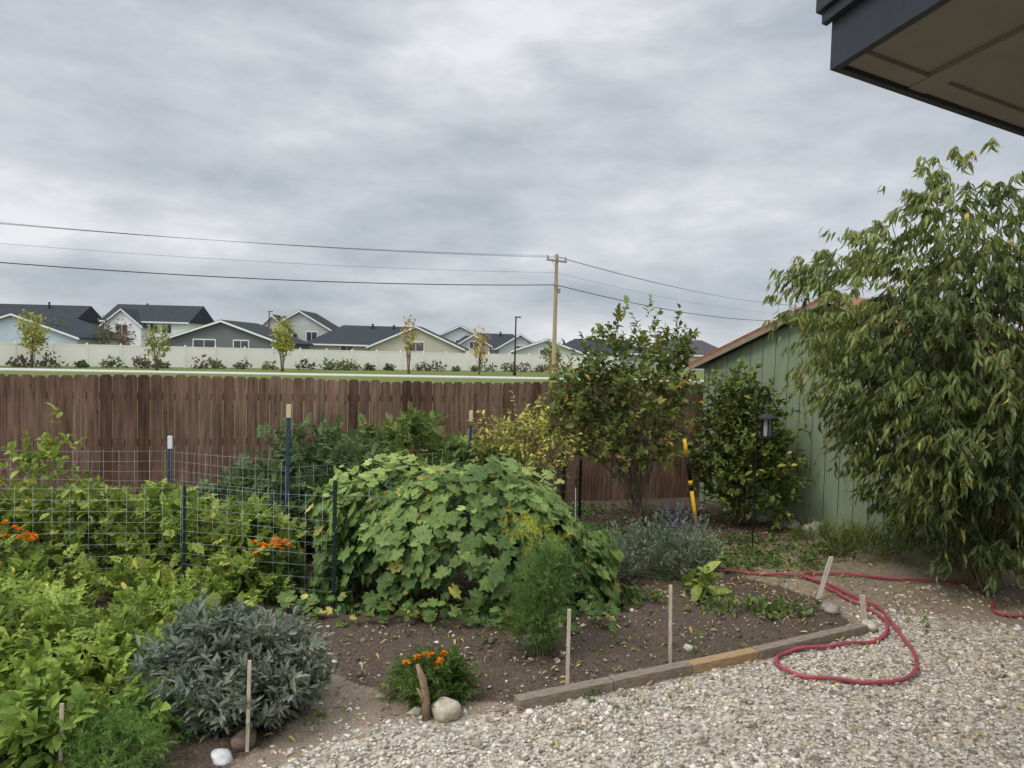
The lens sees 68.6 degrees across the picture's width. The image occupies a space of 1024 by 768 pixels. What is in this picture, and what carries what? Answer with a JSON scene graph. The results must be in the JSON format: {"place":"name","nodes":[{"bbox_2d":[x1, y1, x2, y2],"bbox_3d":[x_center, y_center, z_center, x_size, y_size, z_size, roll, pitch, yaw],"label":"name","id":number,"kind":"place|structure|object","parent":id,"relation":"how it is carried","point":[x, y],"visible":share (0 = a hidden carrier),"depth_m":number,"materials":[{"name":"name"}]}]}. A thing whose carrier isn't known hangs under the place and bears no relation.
{"place":"outdoors","nodes":[
{"label":"outdoors","id":0,"kind":"place"},
{"bbox_2d":[0,304,101,327],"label":"roof","id":1,"kind":"structure","parent":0,"point":[89,314],"depth_m":106.54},
{"bbox_2d":[0,368,703,381],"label":"pavement","id":2,"kind":"structure","parent":0,"point":[239,373],"depth_m":55.43,"materials":[{"name":"concrete"}]},
{"bbox_2d":[0,357,1023,767],"bbox_3d":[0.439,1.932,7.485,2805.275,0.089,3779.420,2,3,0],"label":"ground","id":3,"kind":"structure","parent":0,"point":[196,753],"depth_m":5.53,"materials":[{"name":"gravel"}]},
{"bbox_2d":[12,309,51,366],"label":"young street tree","id":4,"kind":"object","parent":3,"relation":"on","point":[27,334],"visible":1,"depth_m":56.75,"materials":[{"name":"green plant"}]},
{"bbox_2d":[0,519,66,592],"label":"marigold plant","id":5,"kind":"object","parent":3,"relation":"on","point":[33,536],"visible":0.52,"depth_m":6.39,"materials":[{"name":"green plant"}]},
{"bbox_2d":[0,402,121,578],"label":"climbing vine","id":6,"kind":"object","parent":3,"relation":"on","point":[81,490],"visible":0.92,"depth_m":6.76,"materials":[{"name":"green plant"}]},
{"bbox_2d":[58,703,63,767],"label":"garden stake","id":7,"kind":"object","parent":3,"relation":"on","point":[61,712],"visible":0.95,"depth_m":3.81,"materials":[{"name":"brown wood"}]},
{"bbox_2d":[0,316,129,356],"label":"walls","id":8,"kind":"structure","parent":3,"relation":"on","point":[8,332],"depth_m":87.91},
{"bbox_2d":[0,313,132,339],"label":"roof","id":9,"kind":"structure","parent":8,"relation":"on","point":[78,328],"depth_m":92.55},
{"bbox_2d":[0,313,78,342],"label":"trim","id":10,"kind":"structure","parent":9,"relation":"attached to","point":[42,326],"depth_m":87.40,"materials":[{"name":"white paint"}]},
{"bbox_2d":[0,449,149,547],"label":"wire fence","id":11,"kind":"object","parent":3,"relation":"on","point":[103,451],"visible":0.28,"depth_m":7.73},
{"bbox_2d":[0,657,172,767],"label":"basil plant","id":12,"kind":"object","parent":3,"relation":"on","point":[29,712],"visible":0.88,"depth_m":3.94,"materials":[{"name":"green plant"}]},
{"bbox_2d":[0,486,180,592],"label":"wire fence","id":13,"kind":"object","parent":3,"relation":"on","point":[88,500],"visible":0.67,"depth_m":6.52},
{"bbox_2d":[90,315,120,344],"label":"young street tree","id":14,"kind":"object","parent":3,"relation":"on","point":[110,333],"visible":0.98,"depth_m":91.70,"materials":[{"name":"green plant"}]},
{"bbox_2d":[0,573,220,691],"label":"potato plants","id":15,"kind":"object","parent":3,"relation":"on","point":[110,620],"visible":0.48,"depth_m":5.07,"materials":[{"name":"green plant"}]},
{"bbox_2d":[115,318,136,344],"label":"young street tree","id":16,"kind":"object","parent":3,"relation":"on","point":[123,339],"visible":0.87,"depth_m":89.76,"materials":[{"name":"brown plant"}]},
{"bbox_2d":[49,663,206,767],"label":"parsley plant","id":17,"kind":"object","parent":3,"relation":"on","point":[93,743],"visible":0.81,"depth_m":3.91,"materials":[{"name":"green plant"}]},
{"bbox_2d":[0,567,260,735],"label":"pepper and bean bed","id":18,"kind":"object","parent":3,"relation":"on","point":[19,653],"visible":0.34,"depth_m":4.66,"materials":[{"name":"green plant"}]},
{"bbox_2d":[104,311,204,345],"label":"walls","id":19,"kind":"structure","parent":3,"relation":"on","point":[140,331],"depth_m":104.50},
{"bbox_2d":[99,308,188,334],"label":"trim","id":20,"kind":"structure","parent":19,"relation":"attached to","point":[150,322],"depth_m":105.22,"materials":[{"name":"white paint"}]},
{"bbox_2d":[100,304,213,327],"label":"roof","id":21,"kind":"structure","parent":19,"relation":"on","point":[170,313],"depth_m":108.00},
{"bbox_2d":[141,323,171,370],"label":"young street tree","id":22,"kind":"object","parent":3,"relation":"on","point":[152,344],"visible":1,"depth_m":56.88,"materials":[{"name":"green plant"}]},
{"bbox_2d":[0,470,312,607],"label":"tomato plants","id":23,"kind":"object","parent":3,"relation":"on","point":[136,543],"visible":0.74,"depth_m":6.83,"materials":[{"name":"green plant"}]},
{"bbox_2d":[167,436,172,506],"bbox_3d":[-3.580,1.232,7.872,0.042,1.380,0.043,0,3,-11],"label":"fence post","id":24,"kind":"object","parent":3,"relation":"on","point":[170,442],"visible":0.41,"depth_m":7.84,"materials":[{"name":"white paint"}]},
{"bbox_2d":[181,482,185,580],"bbox_3d":[-2.921,1.433,6.684,0.036,1.120,0.034,1,3,-17],"label":"fence post","id":25,"kind":"object","parent":3,"relation":"on","point":[183,559],"visible":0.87,"depth_m":6.67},
{"bbox_2d":[211,748,232,766],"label":"garden rock","id":26,"kind":"object","parent":3,"relation":"on","point":[220,757],"visible":1,"depth_m":4.04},
{"bbox_2d":[170,452,285,541],"bbox_3d":[-2.906,1.256,7.628,1.413,1.090,0.012,2,3,18],"label":"wire fence","id":27,"kind":"object","parent":3,"relation":"on","point":[226,476],"visible":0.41,"depth_m":7.64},
{"bbox_2d":[123,589,342,741],"bbox_3d":[-1.688,1.685,4.562,1.268,0.789,1.074,2,3,0],"label":"sage bush","id":28,"kind":"object","parent":3,"relation":"on","point":[221,648],"visible":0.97,"depth_m":4.41,"materials":[{"name":"green plant"}]},
{"bbox_2d":[163,322,309,348],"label":"walls","id":29,"kind":"structure","parent":3,"relation":"on","point":[224,335],"depth_m":85.89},
{"bbox_2d":[162,320,312,344],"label":"roof","id":30,"kind":"structure","parent":29,"relation":"on","point":[260,329],"depth_m":90.39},
{"bbox_2d":[159,320,275,347],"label":"trim","id":31,"kind":"structure","parent":30,"relation":"attached to","point":[200,327],"depth_m":85.41,"materials":[{"name":"white paint"}]},
{"bbox_2d":[194,340,247,347],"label":"windows","id":32,"kind":"structure","parent":31,"relation":"attached to","point":[208,343],"depth_m":85.83,"materials":[{"name":"grey glass"}]},
{"bbox_2d":[230,726,256,752],"bbox_3d":[-1.506,2.001,4.213,0.137,0.130,0.170,3,3,36],"label":"garden rock","id":33,"kind":"object","parent":3,"relation":"on","point":[238,740],"visible":0.88,"depth_m":4.16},
{"bbox_2d":[245,660,251,751],"bbox_3d":[-1.453,1.808,4.138,0.030,0.580,0.010,2,3,0],"label":"garden stake","id":34,"kind":"object","parent":3,"relation":"on","point":[249,670],"visible":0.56,"depth_m":4.13,"materials":[{"name":"brown wood"}]},
{"bbox_2d":[182,485,334,604],"bbox_3d":[-2.209,1.387,6.469,1.462,0.970,0.016,2,3,14],"label":"wire fence","id":35,"kind":"object","parent":3,"relation":"on","point":[322,508],"visible":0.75,"depth_m":6.43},
{"bbox_2d":[230,536,310,605],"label":"marigold plant","id":36,"kind":"object","parent":3,"relation":"on","point":[278,556],"visible":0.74,"depth_m":6.61,"materials":[{"name":"green plant"}]},
{"bbox_2d":[268,314,297,371],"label":"young street tree","id":37,"kind":"object","parent":3,"relation":"on","point":[279,345],"visible":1,"depth_m":61.73,"materials":[{"name":"green plant"}]},
{"bbox_2d":[285,404,291,558],"bbox_3d":[-2.222,1.088,7.415,0.042,1.780,0.042,2,3,-6],"label":"fence post","id":38,"kind":"object","parent":3,"relation":"on","point":[288,411],"visible":0.69,"depth_m":7.39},
{"bbox_2d":[156,412,428,577],"bbox_3d":[-2.268,1.134,7.982,3.061,1.679,1.680,2,3,0],"label":"raspberry bush","id":39,"kind":"object","parent":3,"relation":"on","point":[324,453],"visible":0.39,"depth_m":7.89,"materials":[{"name":"green plant"}]},
{"bbox_2d":[263,312,329,340],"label":"walls","id":40,"kind":"structure","parent":3,"relation":"on","point":[303,324],"depth_m":111.75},
{"bbox_2d":[261,311,331,341],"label":"trim","id":41,"kind":"structure","parent":40,"relation":"attached to","point":[305,315],"depth_m":111.25,"materials":[{"name":"white paint"}]},
{"bbox_2d":[265,310,337,335],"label":"roof","id":42,"kind":"structure","parent":40,"relation":"on","point":[323,321],"depth_m":113.31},
{"bbox_2d":[5,351,610,372],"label":"shrub row","id":43,"kind":"object","parent":3,"relation":"on","point":[138,361],"visible":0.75,"depth_m":65.73,"materials":[{"name":"green plant"}]},
{"bbox_2d":[0,341,619,371],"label":"vinyl fence","id":44,"kind":"object","parent":3,"relation":"on","point":[92,355],"visible":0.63,"depth_m":67.41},
{"bbox_2d":[331,480,336,613],"bbox_3d":[-1.500,1.427,6.332,0.036,1.240,0.034,1,3,-11],"label":"fence post","id":45,"kind":"object","parent":3,"relation":"on","point":[334,540],"visible":0.96,"depth_m":6.32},
{"bbox_2d":[0,374,702,516],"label":"cedar fence","id":46,"kind":"object","parent":3,"relation":"on","point":[202,411],"visible":0.54,"depth_m":9.93,"materials":[{"name":"wood"}]},
{"bbox_2d":[285,451,468,563],"bbox_3d":[-1.379,1.307,8.237,2.384,1.027,0.018,-1,4,-44],"label":"wire fence","id":47,"kind":"object","parent":3,"relation":"on","point":[326,483],"visible":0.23,"depth_m":7.61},
{"bbox_2d":[310,328,465,352],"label":"walls","id":48,"kind":"structure","parent":3,"relation":"on","point":[431,343],"depth_m":99.89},
{"bbox_2d":[341,342,423,350],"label":"windows","id":49,"kind":"structure","parent":48,"relation":"in","point":[417,347],"depth_m":99.81,"materials":[{"name":"grey glass"}]},
{"bbox_2d":[307,325,468,349],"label":"roof","id":50,"kind":"structure","parent":48,"relation":"on","point":[356,335],"depth_m":104.35,"materials":[{"name":"black metal"}]},
{"bbox_2d":[313,326,464,351],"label":"trim","id":51,"kind":"structure","parent":48,"relation":"attached to","point":[340,345],"depth_m":99.43,"materials":[{"name":"white paint"}]},
{"bbox_2d":[398,315,420,373],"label":"young street tree","id":52,"kind":"object","parent":3,"relation":"on","point":[408,355],"visible":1,"depth_m":64.84,"materials":[{"name":"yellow plant"}]},
{"bbox_2d":[416,664,430,720],"bbox_3d":[-0.543,1.894,4.593,0.106,0.355,0.064,2,3,0],"label":"driftwood stump","id":53,"kind":"object","parent":3,"relation":"on","point":[424,695],"visible":0.97,"depth_m":4.58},
{"bbox_2d":[373,641,491,715],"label":"marigold plant","id":54,"kind":"object","parent":3,"relation":"on","point":[447,673],"visible":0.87,"depth_m":4.77,"materials":[{"name":"green plant"}]},
{"bbox_2d":[345,400,544,532],"bbox_3d":[-0.856,1.022,9.179,2.654,1.639,1.344,2,3,0],"label":"raspberry bush","id":55,"kind":"object","parent":3,"relation":"on","point":[407,434],"visible":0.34,"depth_m":8.96,"materials":[{"name":"green plant"}]},
{"bbox_2d":[431,696,460,722],"bbox_3d":[-0.409,2.003,4.614,0.152,0.148,0.168,-1,3,-39],"label":"garden rock","id":56,"kind":"object","parent":3,"relation":"on","point":[447,709],"visible":0.98,"depth_m":4.57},
{"bbox_2d":[274,449,627,631],"bbox_3d":[-0.463,1.373,6.830,3.052,1.491,1.825,2,3,0],"label":"squash vine on trellis","id":57,"kind":"object","parent":3,"relation":"on","point":[389,527],"visible":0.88,"depth_m":6.40,"materials":[{"name":"green plant"}]},
{"bbox_2d":[440,327,473,341],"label":"walls","id":58,"kind":"structure","parent":3,"relation":"on","point":[457,333],"depth_m":117.78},
{"bbox_2d":[466,410,472,534],"bbox_3d":[-0.516,1.133,9.066,0.042,1.630,0.042,2,3,0],"label":"fence post","id":59,"kind":"object","parent":3,"relation":"on","point":[470,427],"visible":0.45,"depth_m":9.03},
{"bbox_2d":[472,324,489,373],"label":"young street tree","id":60,"kind":"object","parent":3,"relation":"on","point":[480,352],"visible":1,"depth_m":67.85,"materials":[{"name":"yellow plant"}]},
{"bbox_2d":[459,335,531,353],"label":"walls","id":61,"kind":"structure","parent":3,"relation":"on","point":[509,346],"depth_m":111.90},
{"bbox_2d":[455,333,532,348],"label":"roof","id":62,"kind":"structure","parent":61,"relation":"on","point":[495,340],"depth_m":116.68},
{"bbox_2d":[458,334,533,349],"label":"trim","id":63,"kind":"structure","parent":61,"relation":"attached to","point":[492,348],"depth_m":112.33,"materials":[{"name":"white paint"}]},
{"bbox_2d":[24,577,1023,767],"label":"gravel","id":64,"kind":"structure","parent":3,"relation":"on","point":[710,756],"depth_m":4.68,"materials":[{"name":"gravel"}]},
{"bbox_2d":[462,391,587,483],"bbox_3d":[0.070,0.972,9.105,1.411,1.783,1.268,3,3,37],"label":"bolting kale","id":65,"kind":"object","parent":3,"relation":"on","point":[541,432],"visible":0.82,"depth_m":8.96,"materials":[{"name":"yellow plant"}]},
{"bbox_2d":[499,507,577,650],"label":"dill flower heads","id":66,"kind":"object","parent":3,"relation":"on","point":[527,524],"visible":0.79,"depth_m":5.79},
{"bbox_2d":[493,522,590,656],"bbox_3d":[0.198,1.530,5.567,0.688,1.055,0.650,0,3,-32],"label":"fennel plant","id":67,"kind":"object","parent":3,"relation":"on","point":[533,616],"visible":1,"depth_m":5.53,"materials":[{"name":"green plant"}]},
{"bbox_2d":[513,341,579,355],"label":"walls","id":68,"kind":"structure","parent":3,"relation":"on","point":[533,349],"depth_m":101.89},
{"bbox_2d":[539,339,562,371],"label":"young street tree","id":69,"kind":"object","parent":3,"relation":"on","point":[558,359],"visible":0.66,"depth_m":69.65,"materials":[{"name":"green plant"}]},
{"bbox_2d":[546,254,566,375],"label":"utility pole","id":70,"kind":"object","parent":3,"relation":"on","point":[556,292],"visible":0.96,"depth_m":61.66,"materials":[{"name":"brown wood"}]},
{"bbox_2d":[0,222,794,320],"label":"power lines","id":71,"kind":"object","parent":70,"relation":"attached to","point":[338,265],"visible":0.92,"depth_m":55.65,"materials":[{"name":"black metal"}]},
{"bbox_2d":[270,505,848,697],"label":"soil clods","id":72,"kind":"object","parent":3,"relation":"on","point":[492,640],"visible":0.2,"depth_m":6.04,"materials":[{"name":"soil"}]},
{"bbox_2d":[565,609,570,684],"bbox_3d":[0.373,1.801,4.996,0.024,0.610,0.032,2,3,0],"label":"garden stake","id":73,"kind":"object","parent":3,"relation":"on","point":[568,644],"visible":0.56,"depth_m":4.99,"materials":[{"name":"brown wood"}]},
{"bbox_2d":[578,454,581,519],"bbox_3d":[0.913,1.415,10.083,0.036,1.050,0.034,2,3,0],"label":"fence post","id":74,"kind":"object","parent":3,"relation":"on","point":[580,487],"visible":0.88,"depth_m":10.07,"materials":[{"name":"black metal"}]},
{"bbox_2d":[565,499,634,515],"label":"clover patch","id":75,"kind":"object","parent":3,"relation":"on","point":[591,507],"visible":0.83,"depth_m":10.62,"materials":[{"name":"green plant"}]},
{"bbox_2d":[577,518,635,535],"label":"clover patch","id":76,"kind":"object","parent":3,"relation":"on","point":[612,533],"visible":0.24,"depth_m":9.48,"materials":[{"name":"green plant"}]},
{"bbox_2d":[282,552,954,727],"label":"ground weeds","id":77,"kind":"object","parent":3,"relation":"on","point":[583,695],"visible":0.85,"depth_m":5.84,"materials":[{"name":"green plant"}]},
{"bbox_2d":[522,294,718,530],"bbox_3d":[1.405,0.359,9.619,2.569,3.034,1.520,2,3,0],"label":"rose of sharon shrub","id":78,"kind":"object","parent":3,"relation":"on","point":[581,392],"visible":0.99,"depth_m":9.49,"materials":[{"name":"green plant"}]},
{"bbox_2d":[578,583,668,607],"bbox_3d":[1.000,1.915,6.849,0.831,0.209,0.463,2,3,0],"label":"strawberry patch","id":79,"kind":"object","parent":3,"relation":"on","point":[632,592],"visible":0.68,"depth_m":6.80,"materials":[{"name":"green plant"}]},
{"bbox_2d":[264,501,1023,753],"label":"fallen leaves","id":80,"kind":"object","parent":3,"relation":"on","point":[649,682],"visible":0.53,"depth_m":5.91,"materials":[{"name":"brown plant"}]},
{"bbox_2d":[577,508,730,584],"bbox_3d":[1.402,1.621,7.637,1.766,0.757,1.083,0,3,-22],"label":"lavender bush","id":81,"kind":"object","parent":3,"relation":"on","point":[692,549],"visible":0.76,"depth_m":7.53,"materials":[{"name":"green plant"}]},
{"bbox_2d":[668,585,671,662],"bbox_3d":[1.144,1.777,5.425,0.044,0.660,0.012,2,3,0],"label":"garden stake","id":82,"kind":"object","parent":3,"relation":"on","point":[670,629],"visible":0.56,"depth_m":5.42,"materials":[{"name":"brown wood"}]},
{"bbox_2d":[629,505,724,523],"bbox_3d":[2.248,1.791,10.317,1.300,0.231,0.693,1,3,-14],"label":"clover patch","id":83,"kind":"object","parent":3,"relation":"on","point":[672,511],"visible":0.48,"depth_m":10.29,"materials":[{"name":"green plant"}]},
{"bbox_2d":[653,497,708,560],"bbox_3d":[1.843,1.597,8.223,0.582,0.741,0.632,3,3,33],"label":"purple salvia","id":84,"kind":"object","parent":3,"relation":"on","point":[679,512],"visible":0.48,"depth_m":8.21,"materials":[{"name":"green plant"}]},
{"bbox_2d":[682,438,698,531],"bbox_3d":[2.251,1.294,9.440,0.339,1.231,0.053,0,3,-31],"label":"long handled tool","id":85,"kind":"object","parent":3,"relation":"on","point":[690,481],"visible":0.91,"depth_m":9.41,"materials":[{"name":"yellow metal"}]},
{"bbox_2d":[514,622,867,710],"bbox_3d":[1.482,2.032,5.487,3.249,0.089,0.114,0,3,-27],"label":"timber bed edging","id":86,"kind":"object","parent":3,"relation":"on","point":[577,690],"visible":0.98,"depth_m":5.29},
{"bbox_2d":[678,561,731,603],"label":"chard plant","id":87,"kind":"object","parent":3,"relation":"on","point":[699,587],"visible":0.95,"depth_m":7.04,"materials":[{"name":"green plant"}]},
{"bbox_2d":[687,555,757,572],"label":"clover patch","id":88,"kind":"object","parent":3,"relation":"on","point":[728,562],"visible":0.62,"depth_m":7.93,"materials":[{"name":"green plant"}]},
{"bbox_2d":[683,591,794,620],"bbox_3d":[1.999,1.966,6.645,0.988,0.197,0.456,2,3,0],"label":"strawberry patch","id":89,"kind":"object","parent":3,"relation":"on","point":[759,601],"visible":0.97,"depth_m":6.63,"materials":[{"name":"green plant"}]},
{"bbox_2d":[699,543,784,562],"bbox_3d":[2.542,1.891,8.396,0.981,0.206,0.556,2,3,0],"label":"clover patch","id":90,"kind":"object","parent":3,"relation":"on","point":[755,550],"visible":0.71,"depth_m":8.34,"materials":[{"name":"green plant"}]},
{"bbox_2d":[678,354,815,529],"bbox_3d":[3.106,0.758,9.900,1.864,2.304,1.401,2,3,0],"label":"lilac shrub","id":91,"kind":"object","parent":3,"relation":"on","point":[731,420],"visible":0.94,"depth_m":9.73,"materials":[{"name":"green plant"}]},
{"bbox_2d":[706,531,802,550],"bbox_3d":[2.857,1.867,8.931,1.214,0.220,0.732,2,3,0],"label":"clover patch","id":92,"kind":"object","parent":3,"relation":"on","point":[774,537],"visible":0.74,"depth_m":8.97,"materials":[{"name":"green plant"}]},
{"bbox_2d":[751,386,778,546],"bbox_3d":[2.864,1.017,8.501,0.250,1.991,0.250,2,3,0],"label":"lantern bird feeder","id":93,"kind":"object","parent":3,"relation":"on","point":[767,418],"visible":0.99,"depth_m":8.45,"materials":[{"name":"black metal"}]},
{"bbox_2d":[749,548,826,571],"bbox_3d":[3.023,1.930,8.171,0.942,0.198,0.537,2,3,0],"label":"clover patch","id":94,"kind":"object","parent":3,"relation":"on","point":[808,557],"visible":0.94,"depth_m":8.12,"materials":[{"name":"green plant"}]},
{"bbox_2d":[767,591,822,616],"bbox_3d":[2.496,1.966,6.661,0.514,0.238,0.268,3,3,24],"label":"strawberry patch","id":95,"kind":"object","parent":3,"relation":"on","point":[804,611],"visible":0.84,"depth_m":6.65,"materials":[{"name":"green plant"}]},
{"bbox_2d":[776,540,856,562],"bbox_3d":[3.468,1.913,8.597,0.911,0.224,0.552,2,3,0],"label":"clover patch","id":96,"kind":"object","parent":3,"relation":"on","point":[798,548],"visible":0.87,"depth_m":8.59,"materials":[{"name":"green plant"}]},
{"bbox_2d":[816,556,833,598],"bbox_3d":[2.942,1.854,7.082,0.190,0.450,0.031,1,3,-20],"label":"garden stake","id":97,"kind":"object","parent":3,"relation":"on","point":[824,577],"visible":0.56,"depth_m":7.08,"materials":[{"name":"brown wood"}]},
{"bbox_2d":[820,601,838,614],"bbox_3d":[2.850,2.014,6.751,0.162,0.103,0.236,2,1,19],"label":"garden rock","id":98,"kind":"object","parent":3,"relation":"on","point":[830,608],"visible":0.85,"depth_m":6.68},
{"bbox_2d":[688,296,1023,557],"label":"garden shed","id":99,"kind":"structure","parent":3,"relation":"on","point":[825,494],"depth_m":10.18,"materials":[{"name":"green"}]},
{"bbox_2d":[699,368,901,501],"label":"trim","id":100,"kind":"structure","parent":99,"relation":"in","point":[706,370],"depth_m":11.47,"materials":[{"name":"white paint"}]},
{"bbox_2d":[859,594,866,619],"bbox_3d":[3.059,1.972,6.537,0.064,0.270,0.052,2,3,0],"label":"garden stake","id":101,"kind":"object","parent":3,"relation":"on","point":[863,606],"visible":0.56,"depth_m":6.53,"materials":[{"name":"brown wood"}]},
{"bbox_2d":[715,569,1023,684],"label":"garden hose","id":102,"kind":"object","parent":3,"relation":"on","point":[910,675],"visible":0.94,"depth_m":6.30,"materials":[{"name":"red rubber"}]},
{"bbox_2d":[861,619,877,632],"bbox_3d":[2.995,2.031,6.293,0.130,0.112,0.176,2,-7,11],"label":"garden rock","id":103,"kind":"object","parent":3,"relation":"on","point":[872,626],"visible":0.76,"depth_m":6.24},
{"bbox_2d":[761,137,1023,604],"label":"peach tree","id":104,"kind":"object","parent":3,"relation":"on","point":[958,481],"visible":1,"depth_m":7.04,"materials":[{"name":"green plant"}]},
{"bbox_2d":[780,509,1023,581],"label":"weeds by shed","id":105,"kind":"object","parent":3,"relation":"on","point":[857,537],"visible":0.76,"depth_m":8.60,"materials":[{"name":"green plant"}]},
{"bbox_2d":[0,0,1023,347],"label":"sky","id":106,"kind":"structure","parent":0,"point":[703,146],"materials":[{"name":"grey"}]},
{"bbox_2d":[565,339,643,353],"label":"roof","id":107,"kind":"structure","parent":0,"point":[573,343],"depth_m":114.16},
{"bbox_2d":[647,355,703,369],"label":"walls","id":108,"kind":"structure","parent":0,"point":[692,358],"depth_m":113.94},
{"bbox_2d":[644,339,717,354],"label":"roof","id":109,"kind":"structure","parent":108,"relation":"on","point":[704,348],"depth_m":116.48,"materials":[{"name":"grey"}]},
{"bbox_2d":[816,0,1023,136],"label":"fascia","id":110,"kind":"structure","parent":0,"point":[860,28],"depth_m":2.32,"materials":[{"name":"grey paint"}]},
{"bbox_3d":[4.579,0.844,-1.168,5.000,3.200,5.000,1,3,0],"label":"house wall","id":111,"kind":"object","parent":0,"visible":0},
{"bbox_2d":[848,0,1023,127],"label":"soffit","id":112,"kind":"structure","parent":111,"relation":"on","point":[968,54],"depth_m":2.37,"materials":[{"name":"wood"}]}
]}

